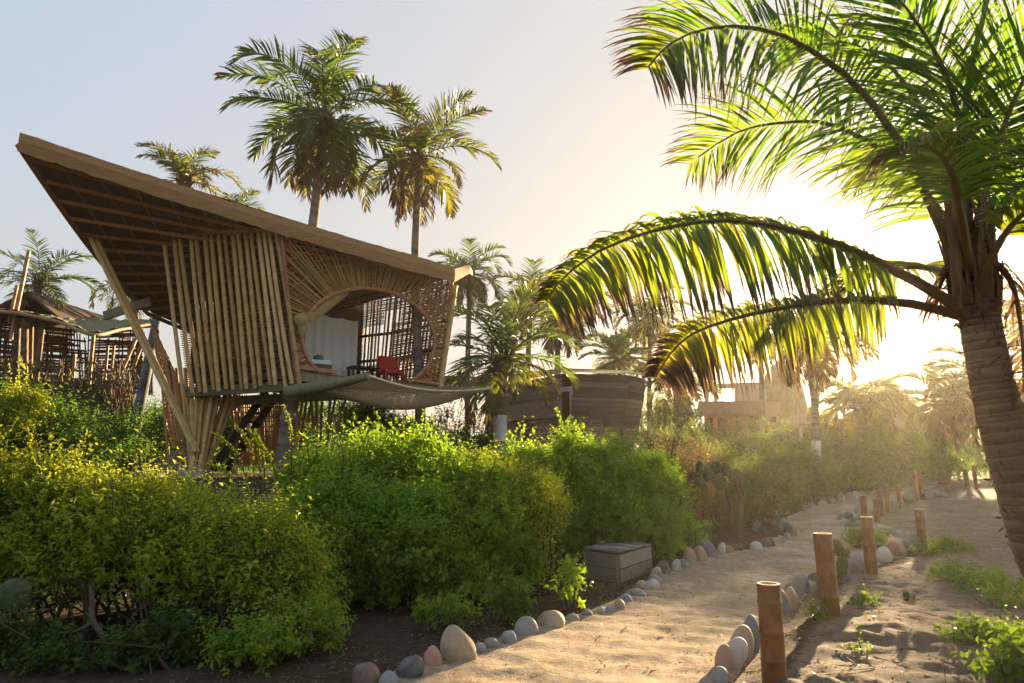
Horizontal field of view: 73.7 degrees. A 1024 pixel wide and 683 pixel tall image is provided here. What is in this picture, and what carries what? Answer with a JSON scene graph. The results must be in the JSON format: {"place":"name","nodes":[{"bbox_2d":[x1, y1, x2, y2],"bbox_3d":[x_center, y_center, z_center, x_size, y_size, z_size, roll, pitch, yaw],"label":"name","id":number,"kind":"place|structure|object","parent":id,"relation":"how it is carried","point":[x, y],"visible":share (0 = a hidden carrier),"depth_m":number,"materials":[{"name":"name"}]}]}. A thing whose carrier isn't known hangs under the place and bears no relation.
{"place":"outdoors","nodes":[
{"label":"outdoors","id":0,"kind":"place"},
{"bbox_2d":[0,468,1023,682],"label":"ground","id":1,"kind":"structure","parent":0,"point":[962,510],"depth_m":6.54,"materials":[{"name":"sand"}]},
{"bbox_2d":[0,576,37,637],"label":"prickly pear","id":2,"kind":"object","parent":1,"relation":"on","point":[19,592],"visible":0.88,"depth_m":5.34,"materials":[{"name":"plant"}]},
{"bbox_2d":[0,355,62,476],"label":"background shrub","id":3,"kind":"object","parent":1,"relation":"on","point":[34,405],"visible":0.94,"depth_m":17.37,"materials":[{"name":"green plant"}]},
{"bbox_2d":[0,228,109,375],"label":"background palm","id":4,"kind":"object","parent":1,"relation":"on","point":[39,282],"visible":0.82,"depth_m":27.58,"materials":[{"name":"green plant"}]},
{"bbox_2d":[0,579,115,677],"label":"seedling","id":5,"kind":"object","parent":1,"relation":"on","point":[15,644],"visible":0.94,"depth_m":5.11,"materials":[{"name":"green plant"}]},
{"bbox_2d":[0,251,152,421],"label":"lattice hut","id":6,"kind":"object","parent":1,"relation":"on","point":[69,321],"visible":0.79,"depth_m":25.69,"materials":[{"name":"brown wood"}]},
{"bbox_2d":[1,392,184,472],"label":"background shrub","id":7,"kind":"object","parent":1,"relation":"on","point":[117,438],"visible":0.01,"depth_m":34.39,"materials":[{"name":"green plant"}]},
{"bbox_2d":[0,573,211,674],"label":"dead branch","id":8,"kind":"object","parent":1,"relation":"on","point":[97,627],"visible":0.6,"depth_m":5.23,"materials":[{"name":"wood"}]},
{"bbox_2d":[0,371,220,475],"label":"background shrub","id":9,"kind":"object","parent":1,"relation":"on","point":[110,432],"visible":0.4,"depth_m":19.23,"materials":[{"name":"green plant"}]},
{"bbox_2d":[69,253,152,466],"bbox_3d":[-17.104,0.828,30.367,4.561,10.182,4.345,0,-10,0],"label":"background palm","id":10,"kind":"object","parent":1,"relation":"on","point":[137,313],"visible":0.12,"depth_m":30.17,"materials":[{"name":"green plant"}]},
{"bbox_2d":[1,492,283,622],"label":"shrub","id":11,"kind":"object","parent":1,"relation":"on","point":[55,603],"visible":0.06,"depth_m":6.89,"materials":[{"name":"green plant"}]},
{"bbox_2d":[120,452,185,476],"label":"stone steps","id":12,"kind":"structure","parent":1,"relation":"on","point":[174,455],"depth_m":20.81,"materials":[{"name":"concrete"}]},
{"bbox_2d":[88,571,220,676],"bbox_3d":[-2.757,2.274,5.366,1.005,0.866,0.768,9,-14,-40],"label":"seedling","id":13,"kind":"object","parent":1,"relation":"on","point":[115,656],"visible":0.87,"depth_m":5.22,"materials":[{"name":"green plant"}]},
{"bbox_2d":[118,139,242,475],"bbox_3d":[-13.004,-1.546,26.126,3.544,13.324,4.289,-7,-12,33],"label":"leaning palm","id":14,"kind":"object","parent":1,"relation":"on","point":[186,173],"visible":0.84,"depth_m":26.44,"materials":[{"name":"green plant"}]},
{"bbox_2d":[0,409,361,649],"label":"hedge","id":15,"kind":"object","parent":1,"relation":"on","point":[144,527],"visible":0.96,"depth_m":6.00,"materials":[{"name":"green plant"}]},
{"bbox_2d":[15,132,472,477],"bbox_3d":[-8.316,0.046,19.763,11.546,8.046,11.633,-4,-11,22],"label":"bamboo treehouse","id":16,"kind":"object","parent":1,"relation":"on","point":[217,279],"visible":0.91,"depth_m":18.81,"materials":[{"name":"brown wood"}]},
{"bbox_2d":[300,355,331,374],"bbox_3d":[-5.855,0.722,19.795,1.000,0.630,1.000,6,-12,-30],"label":"daybed","id":17,"kind":"object","parent":16,"relation":"on","point":[318,361],"visible":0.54,"depth_m":19.51,"materials":[{"name":"fabric"}]},
{"bbox_2d":[294,292,348,337],"bbox_3d":[-5.287,-0.781,18.909,0.334,1.570,1.648,-8,-13,35],"label":"drape","id":18,"kind":"object","parent":16,"relation":"hanging from","point":[301,320],"visible":1,"depth_m":18.82,"materials":[{"name":"fabric"}]},
{"bbox_2d":[305,315,357,375],"bbox_3d":[-5.664,0.279,21.400,1.792,2.162,0.165,9,-14,-41],"label":"curtain","id":19,"kind":"object","parent":16,"relation":"hanging from","point":[334,340],"visible":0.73,"depth_m":21.50,"materials":[{"name":"white fabric"}]},
{"bbox_2d":[346,365,379,376],"bbox_3d":[-4.668,1.082,21.355,0.900,0.545,0.600,6,-12,-30],"label":"side table","id":20,"kind":"object","parent":16,"relation":"on","point":[353,368],"visible":0.54,"depth_m":21.28,"materials":[{"name":"brown wood"}]},
{"bbox_2d":[284,373,491,409],"bbox_3d":[-3.282,1.427,18.752,3.036,0.885,4.867,-9,-14,41],"label":"hammock net","id":21,"kind":"object","parent":16,"relation":"hanging from","point":[405,402],"visible":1,"depth_m":17.77,"materials":[{"name":"fabric"}]},
{"bbox_2d":[378,356,404,380],"bbox_3d":[-3.782,0.890,21.373,0.640,0.930,0.700,6,-12,-30],"label":"chair","id":22,"kind":"object","parent":16,"relation":"on","point":[388,365],"visible":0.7,"depth_m":21.50,"materials":[{"name":"red fabric"}]},
{"bbox_2d":[222,188,265,472],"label":"background palm","id":23,"kind":"object","parent":1,"relation":"on","point":[242,197],"visible":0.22,"depth_m":35.51,"materials":[{"name":"green plant"}]},
{"bbox_2d":[205,404,310,510],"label":"sprig plant","id":24,"kind":"object","parent":1,"relation":"on","point":[260,446],"visible":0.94,"depth_m":8.48,"materials":[{"name":"green plant"}]},
{"bbox_2d":[136,384,379,473],"bbox_3d":[-11.278,3.809,31.454,12.450,5.840,5.074,0,-10,0],"label":"fence","id":25,"kind":"object","parent":1,"relation":"on","point":[227,433],"visible":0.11,"depth_m":31.00,"materials":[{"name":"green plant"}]},
{"bbox_2d":[177,561,356,676],"bbox_3d":[-1.813,2.245,5.451,0.980,0.946,1.631,-10,-14,42],"label":"shrub","id":26,"kind":"object","parent":1,"relation":"on","point":[252,639],"visible":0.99,"depth_m":5.33,"materials":[{"name":"green plant"}]},
{"bbox_2d":[213,28,424,477],"bbox_3d":[-6.027,-3.046,20.813,6.525,14.315,6.269,0,-10,0],"label":"coconut palm","id":27,"kind":"object","parent":1,"relation":"on","point":[325,138],"visible":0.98,"depth_m":20.65,"materials":[{"name":"green plant"}]},
{"bbox_2d":[352,662,379,682],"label":"stone","id":28,"kind":"object","parent":1,"relation":"on","point":[366,672],"visible":0.98,"depth_m":4.79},
{"bbox_2d":[378,670,398,682],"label":"stone","id":29,"kind":"object","parent":1,"relation":"on","point":[388,676],"visible":1,"depth_m":4.77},
{"bbox_2d":[319,399,466,463],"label":"background shrub","id":30,"kind":"object","parent":1,"relation":"on","point":[362,412],"visible":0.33,"depth_m":23.45,"materials":[{"name":"green plant"}]},
{"bbox_2d":[258,407,560,612],"bbox_3d":[-1.506,2.010,8.498,4.186,2.512,3.453,0,-10,0],"label":"shrub","id":31,"kind":"object","parent":1,"relation":"on","point":[410,525],"visible":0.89,"depth_m":7.63,"materials":[{"name":"green plant"}]},
{"bbox_2d":[396,655,423,678],"bbox_3d":[-0.741,2.400,4.951,0.207,0.236,0.137,0,-10,0],"label":"stone","id":32,"kind":"object","parent":1,"relation":"on","point":[410,667],"visible":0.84,"depth_m":4.91,"materials":[{"name":"stone"}]},
{"bbox_2d":[343,81,502,465],"bbox_3d":[-3.102,-1.652,21.993,5.396,13.528,5.538,6,-12,-31],"label":"coconut palm","id":33,"kind":"object","parent":1,"relation":"on","point":[419,170],"visible":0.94,"depth_m":22.46,"materials":[{"name":"green plant"}]},
{"bbox_2d":[423,645,441,665],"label":"stone","id":34,"kind":"object","parent":1,"relation":"on","point":[432,656],"visible":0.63,"depth_m":5.18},
{"bbox_2d":[410,567,484,632],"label":"shrub","id":35,"kind":"object","parent":1,"relation":"on","point":[446,607],"visible":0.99,"depth_m":6.29,"materials":[{"name":"green plant"}]},
{"bbox_2d":[440,625,476,661],"bbox_3d":[-0.424,2.457,5.428,0.297,0.388,0.256,0,-10,0],"label":"stone","id":36,"kind":"object","parent":1,"relation":"on","point":[457,644],"visible":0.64,"depth_m":5.35,"materials":[{"name":"stone"}]},
{"bbox_2d":[427,237,512,440],"bbox_3d":[-2.132,1.071,34.512,4.471,12.342,4.602,0,-10,0],"label":"background palm","id":37,"kind":"object","parent":1,"relation":"on","point":[473,286],"visible":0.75,"depth_m":34.65,"materials":[{"name":"green plant"}]},
{"bbox_2d":[426,399,552,469],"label":"background shrub","id":38,"kind":"object","parent":1,"relation":"on","point":[482,438],"visible":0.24,"depth_m":25.87,"materials":[{"name":"green plant"}]},
{"bbox_2d":[483,637,500,647],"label":"stone","id":39,"kind":"object","parent":1,"relation":"on","point":[490,642],"visible":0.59,"depth_m":5.73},
{"bbox_2d":[404,274,581,455],"bbox_3d":[-0.406,1.648,24.008,5.972,8.029,5.635,-4,-11,21],"label":"young palm","id":40,"kind":"object","parent":1,"relation":"on","point":[502,366],"visible":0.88,"depth_m":23.91,"materials":[{"name":"green plant"}]},
{"bbox_2d":[501,630,517,643],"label":"stone","id":41,"kind":"object","parent":1,"relation":"on","point":[509,637],"visible":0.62,"depth_m":5.88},
{"bbox_2d":[476,564,543,627],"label":"shrub","id":42,"kind":"object","parent":1,"relation":"on","point":[510,597],"visible":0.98,"depth_m":6.60,"materials":[{"name":"green plant"}]},
{"bbox_2d":[437,422,590,596],"bbox_3d":[0.009,2.075,8.524,1.890,2.086,1.985,0,-10,0],"label":"shrub","id":43,"kind":"object","parent":1,"relation":"on","point":[535,480],"visible":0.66,"depth_m":8.22,"materials":[{"name":"green plant"}]},
{"bbox_2d":[488,257,552,436],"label":"background palm","id":44,"kind":"object","parent":1,"relation":"on","point":[532,262],"visible":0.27,"depth_m":38.83,"materials":[{"name":"green plant"}]},
{"bbox_2d":[514,616,538,634],"bbox_3d":[0.131,2.624,6.207,0.224,0.240,0.210,0,-10,0],"label":"stone","id":45,"kind":"object","parent":1,"relation":"on","point":[525,625],"visible":0.65,"depth_m":6.14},
{"bbox_2d":[65,429,988,470],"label":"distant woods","id":46,"kind":"object","parent":1,"relation":"on","point":[262,466],"depth_m":59.41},
{"bbox_2d":[443,368,645,451],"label":"timber house","id":47,"kind":"structure","parent":1,"relation":"on","point":[602,402],"depth_m":30.12,"materials":[{"name":"brown wood"}]},
{"bbox_2d":[559,373,574,436],"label":"doorway","id":48,"kind":"structure","parent":47,"relation":"in","point":[567,390],"depth_m":31.36,"materials":[{"name":"wood"}]},
{"bbox_2d":[536,610,564,627],"bbox_3d":[0.372,2.703,6.566,0.282,0.220,0.302,0,-10,0],"label":"stone","id":49,"kind":"object","parent":1,"relation":"on","point":[551,618],"visible":0.63,"depth_m":6.48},
{"bbox_2d":[95,523,1022,682],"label":"fallen leaves","id":50,"kind":"object","parent":1,"relation":"on","point":[482,620],"visible":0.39,"depth_m":6.25,"materials":[{"name":"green plant"}]},
{"bbox_2d":[509,269,612,427],"bbox_3d":[2.670,1.823,35.223,5.846,11.203,5.749,0,-10,0],"label":"background palm","id":51,"kind":"object","parent":1,"relation":"on","point":[551,344],"visible":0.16,"depth_m":35.38,"materials":[{"name":"green plant"}]},
{"bbox_2d":[544,547,593,612],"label":"seedling","id":52,"kind":"object","parent":1,"relation":"on","point":[567,569],"visible":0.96,"depth_m":7.23,"materials":[{"name":"green plant"}]},
{"bbox_2d":[467,407,716,573],"bbox_3d":[1.520,2.386,11.172,4.731,2.654,2.576,5,-11,-24],"label":"shrub","id":53,"kind":"object","parent":1,"relation":"on","point":[653,497],"visible":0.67,"depth_m":10.69,"materials":[{"name":"green plant"}]},
{"bbox_2d":[574,321,654,460],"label":"background palm","id":54,"kind":"object","parent":1,"relation":"on","point":[619,350],"visible":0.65,"depth_m":41.95,"materials":[{"name":"green plant"}]},
{"bbox_2d":[583,538,651,582],"bbox_3d":[1.517,3.100,9.729,0.634,0.422,1.507,-6,-12,30],"label":"wooden crate","id":55,"kind":"object","parent":1,"relation":"on","point":[602,559],"visible":0.92,"depth_m":9.30,"materials":[{"name":"grey wood"}]},
{"bbox_2d":[611,282,699,451],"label":"background palm","id":56,"kind":"object","parent":1,"relation":"on","point":[649,337],"visible":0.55,"depth_m":40.26,"materials":[{"name":"green plant"}]},
{"bbox_2d":[631,363,719,436],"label":"background palm","id":57,"kind":"object","parent":1,"relation":"on","point":[680,404],"visible":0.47,"depth_m":37.71,"materials":[{"name":"green plant"}]},
{"bbox_2d":[628,391,723,459],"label":"background shrub","id":58,"kind":"object","parent":1,"relation":"on","point":[657,417],"visible":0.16,"depth_m":41.71,"materials":[{"name":"green plant"}]},
{"bbox_2d":[630,414,747,496],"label":"background shrub","id":59,"kind":"object","parent":1,"relation":"on","point":[650,439],"visible":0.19,"depth_m":22.97,"materials":[{"name":"green plant"}]},
{"bbox_2d":[683,547,696,563],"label":"stone","id":60,"kind":"object","parent":1,"relation":"on","point":[689,555],"visible":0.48,"depth_m":10.69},
{"bbox_2d":[646,412,752,542],"bbox_3d":[3.793,2.901,14.474,2.318,2.716,3.166,-4,-11,23],"label":"shrub","id":61,"kind":"object","parent":1,"relation":"on","point":[710,497],"visible":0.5,"depth_m":14.35,"materials":[{"name":"green plant"}]},
{"bbox_2d":[694,546,706,560],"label":"stone","id":62,"kind":"object","parent":1,"relation":"on","point":[700,553],"visible":0.51,"depth_m":10.98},
{"bbox_2d":[698,539,716,556],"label":"stone","id":63,"kind":"object","parent":1,"relation":"on","point":[709,547],"visible":0.48,"depth_m":11.43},
{"bbox_2d":[695,459,743,538],"bbox_3d":[4.072,3.072,13.364,0.992,1.522,0.250,0,-10,0],"label":"prickly pear","id":64,"kind":"object","parent":1,"relation":"on","point":[718,479],"visible":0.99,"depth_m":13.37,"materials":[{"name":"green plant"}]},
{"bbox_2d":[711,666,728,682],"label":"stone","id":65,"kind":"object","parent":1,"relation":"on","point":[719,674],"visible":0.98,"depth_m":4.79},
{"bbox_2d":[715,644,732,669],"bbox_3d":[1.599,2.436,5.153,0.139,0.289,0.126,0,-10,0],"label":"stone","id":66,"kind":"object","parent":1,"relation":"on","point":[724,656],"visible":0.69,"depth_m":5.12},
{"bbox_2d":[727,637,747,669],"bbox_3d":[1.706,2.430,5.259,0.230,0.282,0.154,0,-10,0],"label":"stone","id":67,"kind":"object","parent":1,"relation":"on","point":[738,646],"visible":0.51,"depth_m":5.21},
{"bbox_2d":[697,382,779,466],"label":"orange building","id":68,"kind":"structure","parent":1,"relation":"on","point":[748,405],"depth_m":44.62,"materials":[{"name":"paint"}]},
{"bbox_2d":[730,624,753,661],"bbox_3d":[1.843,2.462,5.500,0.218,0.334,0.217,0,-10,0],"label":"stone","id":69,"kind":"object","parent":1,"relation":"on","point":[743,631],"visible":0.53,"depth_m":5.45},
{"bbox_2d":[688,410,811,471],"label":"background shrub","id":70,"kind":"object","parent":1,"relation":"on","point":[749,440],"visible":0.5,"depth_m":33.88,"materials":[{"name":"green plant"}]},
{"bbox_2d":[688,433,812,531],"bbox_3d":[5.571,3.535,16.752,3.482,2.711,3.191,0,-10,0],"label":"background shrub","id":71,"kind":"object","parent":1,"relation":"on","point":[754,491],"visible":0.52,"depth_m":16.49,"materials":[{"name":"green plant"}]},
{"bbox_2d":[743,615,759,652],"bbox_3d":[2.015,2.505,5.764,0.160,0.377,0.175,-9,-14,42],"label":"stone","id":72,"kind":"object","parent":1,"relation":"on","point":[751,622],"visible":0.48,"depth_m":5.71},
{"bbox_2d":[730,302,796,435],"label":"background palm","id":73,"kind":"object","parent":1,"relation":"on","point":[761,400],"visible":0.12,"depth_m":39.96,"materials":[{"name":"green plant"}]},
{"bbox_2d":[757,581,786,682],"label":"bamboo post","id":74,"kind":"object","parent":1,"relation":"on","point":[772,648],"visible":0.99,"depth_m":4.69,"materials":[{"name":"wood"}]},
{"bbox_2d":[532,0,1023,580],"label":"palm","id":75,"kind":"object","parent":1,"relation":"on","point":[966,168],"visible":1,"depth_m":5.10,"materials":[{"name":"green plant"}]},
{"bbox_2d":[764,360,808,421],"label":"thatched dome","id":76,"kind":"structure","parent":1,"relation":"on","point":[792,404],"depth_m":48.72,"materials":[{"name":"wicker"}]},
{"bbox_2d":[781,590,791,616],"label":"stone","id":77,"kind":"object","parent":1,"relation":"on","point":[786,607],"visible":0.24,"depth_m":7.05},
{"bbox_2d":[785,587,798,610],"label":"stone","id":78,"kind":"object","parent":1,"relation":"on","point":[792,596],"visible":0.56,"depth_m":7.36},
{"bbox_2d":[741,418,849,514],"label":"background shrub","id":79,"kind":"object","parent":1,"relation":"on","point":[786,463],"visible":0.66,"depth_m":22.69,"materials":[{"name":"green plant"}]},
{"bbox_2d":[790,574,805,598],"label":"stone","id":80,"kind":"object","parent":1,"relation":"on","point":[798,584],"visible":0.61,"depth_m":8.02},
{"bbox_2d":[765,414,865,481],"bbox_3d":[18.123,6.489,41.511,3.979,4.173,7.000,0,-10,0],"label":"hut","id":81,"kind":"object","parent":1,"relation":"on","point":[800,421],"visible":0.19,"depth_m":39.30,"materials":[{"name":"paint"}]},
{"bbox_2d":[752,295,881,499],"bbox_3d":[11.079,1.947,25.138,4.862,7.762,4.642,7,-13,-35],"label":"banded palm","id":82,"kind":"object","parent":1,"relation":"on","point":[823,383],"visible":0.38,"depth_m":24.84,"materials":[{"name":"green plant"}]},
{"bbox_2d":[813,532,840,616],"bbox_3d":[3.183,2.434,6.894,0.210,0.966,0.200,0,-10,0],"label":"bamboo post","id":83,"kind":"object","parent":1,"relation":"on","point":[823,548],"visible":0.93,"depth_m":6.85,"materials":[{"name":"wood"}]},
{"bbox_2d":[800,583,883,621],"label":"ground plant","id":84,"kind":"object","parent":1,"relation":"on","point":[817,616],"visible":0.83,"depth_m":6.72,"materials":[{"name":"green plant"}]},
{"bbox_2d":[833,537,851,581],"bbox_3d":[4.103,2.715,8.497,0.280,0.544,0.151,0,-10,0],"label":"prickly pear","id":85,"kind":"object","parent":1,"relation":"on","point":[841,552],"visible":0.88,"depth_m":8.47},
{"bbox_2d":[848,553,864,572],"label":"stone","id":86,"kind":"object","parent":1,"relation":"on","point":[856,562],"visible":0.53,"depth_m":9.52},
{"bbox_2d":[794,405,930,495],"bbox_3d":[13.728,4.425,27.112,5.792,3.963,3.491,6,-12,-28],"label":"background shrub","id":87,"kind":"object","parent":1,"relation":"on","point":[859,462],"visible":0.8,"depth_m":26.81,"materials":[{"name":"green plant"}]},
{"bbox_2d":[859,495,867,515],"bbox_3d":[9.397,4.523,18.223,0.198,0.805,0.195,0,-10,0],"label":"bamboo post","id":88,"kind":"object","parent":1,"relation":"on","point":[863,505],"visible":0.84,"depth_m":18.18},
{"bbox_2d":[804,376,923,485],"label":"young palm","id":89,"kind":"object","parent":1,"relation":"on","point":[848,397],"visible":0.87,"depth_m":30.29,"materials":[{"name":"green plant"}]},
{"bbox_2d":[839,522,891,548],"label":"ground plant","id":90,"kind":"object","parent":1,"relation":"on","point":[854,536],"visible":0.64,"depth_m":12.64,"materials":[{"name":"green plant"}]},
{"bbox_2d":[860,516,878,574],"bbox_3d":[4.865,2.849,9.288,0.177,0.905,0.174,0,-10,0],"label":"bamboo post","id":91,"kind":"object","parent":1,"relation":"on","point":[869,549],"visible":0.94,"depth_m":9.25,"materials":[{"name":"wood"}]},
{"bbox_2d":[872,498,880,521],"bbox_3d":[9.621,4.512,18.011,0.156,0.738,0.154,0,-10,0],"label":"bamboo post","id":92,"kind":"object","parent":1,"relation":"on","point":[876,510],"visible":0.94,"depth_m":17.98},
{"bbox_2d":[877,489,884,515],"bbox_3d":[10.544,4.685,19.505,0.155,0.892,0.153,0,-10,0],"label":"bamboo post","id":93,"kind":"object","parent":1,"relation":"on","point":[880,500],"visible":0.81,"depth_m":19.47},
{"bbox_2d":[876,547,892,561],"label":"stone","id":94,"kind":"object","parent":1,"relation":"on","point":[884,554],"visible":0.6,"depth_m":11.04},
{"bbox_2d":[883,489,890,512],"bbox_3d":[11.232,4.851,20.420,0.162,0.833,0.160,0,-10,0],"label":"bamboo post","id":95,"kind":"object","parent":1,"relation":"on","point":[887,501],"visible":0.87,"depth_m":20.39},
{"bbox_2d":[887,542,900,555],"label":"stone","id":96,"kind":"object","parent":1,"relation":"on","point":[894,548],"visible":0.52,"depth_m":11.83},
{"bbox_2d":[865,404,959,477],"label":"thatch hut","id":97,"kind":"object","parent":1,"relation":"on","point":[900,422],"visible":0.03,"depth_m":45.06,"materials":[{"name":"paint"}]},
{"bbox_2d":[911,470,919,500],"bbox_3d":[14.191,5.156,23.993,0.173,1.245,0.170,0,-10,0],"label":"bamboo post","id":98,"kind":"object","parent":1,"relation":"on","point":[915,485],"visible":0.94,"depth_m":23.95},
{"bbox_2d":[914,509,927,549],"bbox_3d":[7.601,3.560,12.665,0.194,0.875,0.191,0,-10,0],"label":"bamboo post","id":99,"kind":"object","parent":1,"relation":"on","point":[920,522],"visible":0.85,"depth_m":12.63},
{"bbox_2d":[870,411,974,486],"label":"background shrub","id":100,"kind":"object","parent":1,"relation":"on","point":[921,446],"visible":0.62,"depth_m":31.57,"materials":[{"name":"green plant"}]},
{"bbox_2d":[882,363,980,484],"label":"background palm","id":101,"kind":"object","parent":1,"relation":"on","point":[940,417],"visible":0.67,"depth_m":35.13,"materials":[{"name":"green plant"}]},
{"bbox_2d":[909,529,984,556],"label":"ground plant","id":102,"kind":"object","parent":1,"relation":"on","point":[936,547],"visible":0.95,"depth_m":11.96,"materials":[{"name":"green plant"}]},
{"bbox_2d":[906,430,988,479],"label":"background shrub","id":103,"kind":"object","parent":1,"relation":"on","point":[971,450],"visible":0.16,"depth_m":42.66,"materials":[{"name":"green plant"}]},
{"bbox_2d":[920,341,1023,486],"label":"background palm","id":104,"kind":"object","parent":1,"relation":"on","point":[963,377],"visible":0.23,"depth_m":34.33,"materials":[{"name":"green plant"}]},
{"bbox_2d":[921,551,1023,609],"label":"ground plant","id":105,"kind":"object","parent":1,"relation":"on","point":[992,580],"visible":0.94,"depth_m":8.02,"materials":[{"name":"green plant"}]},
{"bbox_2d":[932,598,1022,647],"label":"ground plant","id":106,"kind":"object","parent":1,"relation":"on","point":[969,629],"visible":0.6,"depth_m":5.74,"materials":[{"name":"green plant"}]},
{"bbox_2d":[949,615,1023,682],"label":"ground plant","id":107,"kind":"object","parent":1,"relation":"on","point":[1008,661],"visible":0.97,"depth_m":4.76,"materials":[{"name":"green plant"}]},
{"bbox_2d":[1002,282,1023,359],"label":"background palm","id":108,"kind":"object","parent":1,"relation":"on","point":[1016,343],"visible":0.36,"depth_m":30.51,"materials":[{"name":"green plant"}]},
{"bbox_2d":[0,0,1023,455],"label":"sky","id":109,"kind":"structure","parent":0,"point":[576,144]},
{"bbox_2d":[377,485,934,682],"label":"path","id":110,"kind":"structure","parent":0,"point":[619,650],"depth_m":6.32,"materials":[{"name":"sand"}]},
{"bbox_2d":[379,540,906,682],"bbox_3d":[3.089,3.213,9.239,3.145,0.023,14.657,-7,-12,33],"label":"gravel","id":111,"kind":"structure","parent":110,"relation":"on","point":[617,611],"depth_m":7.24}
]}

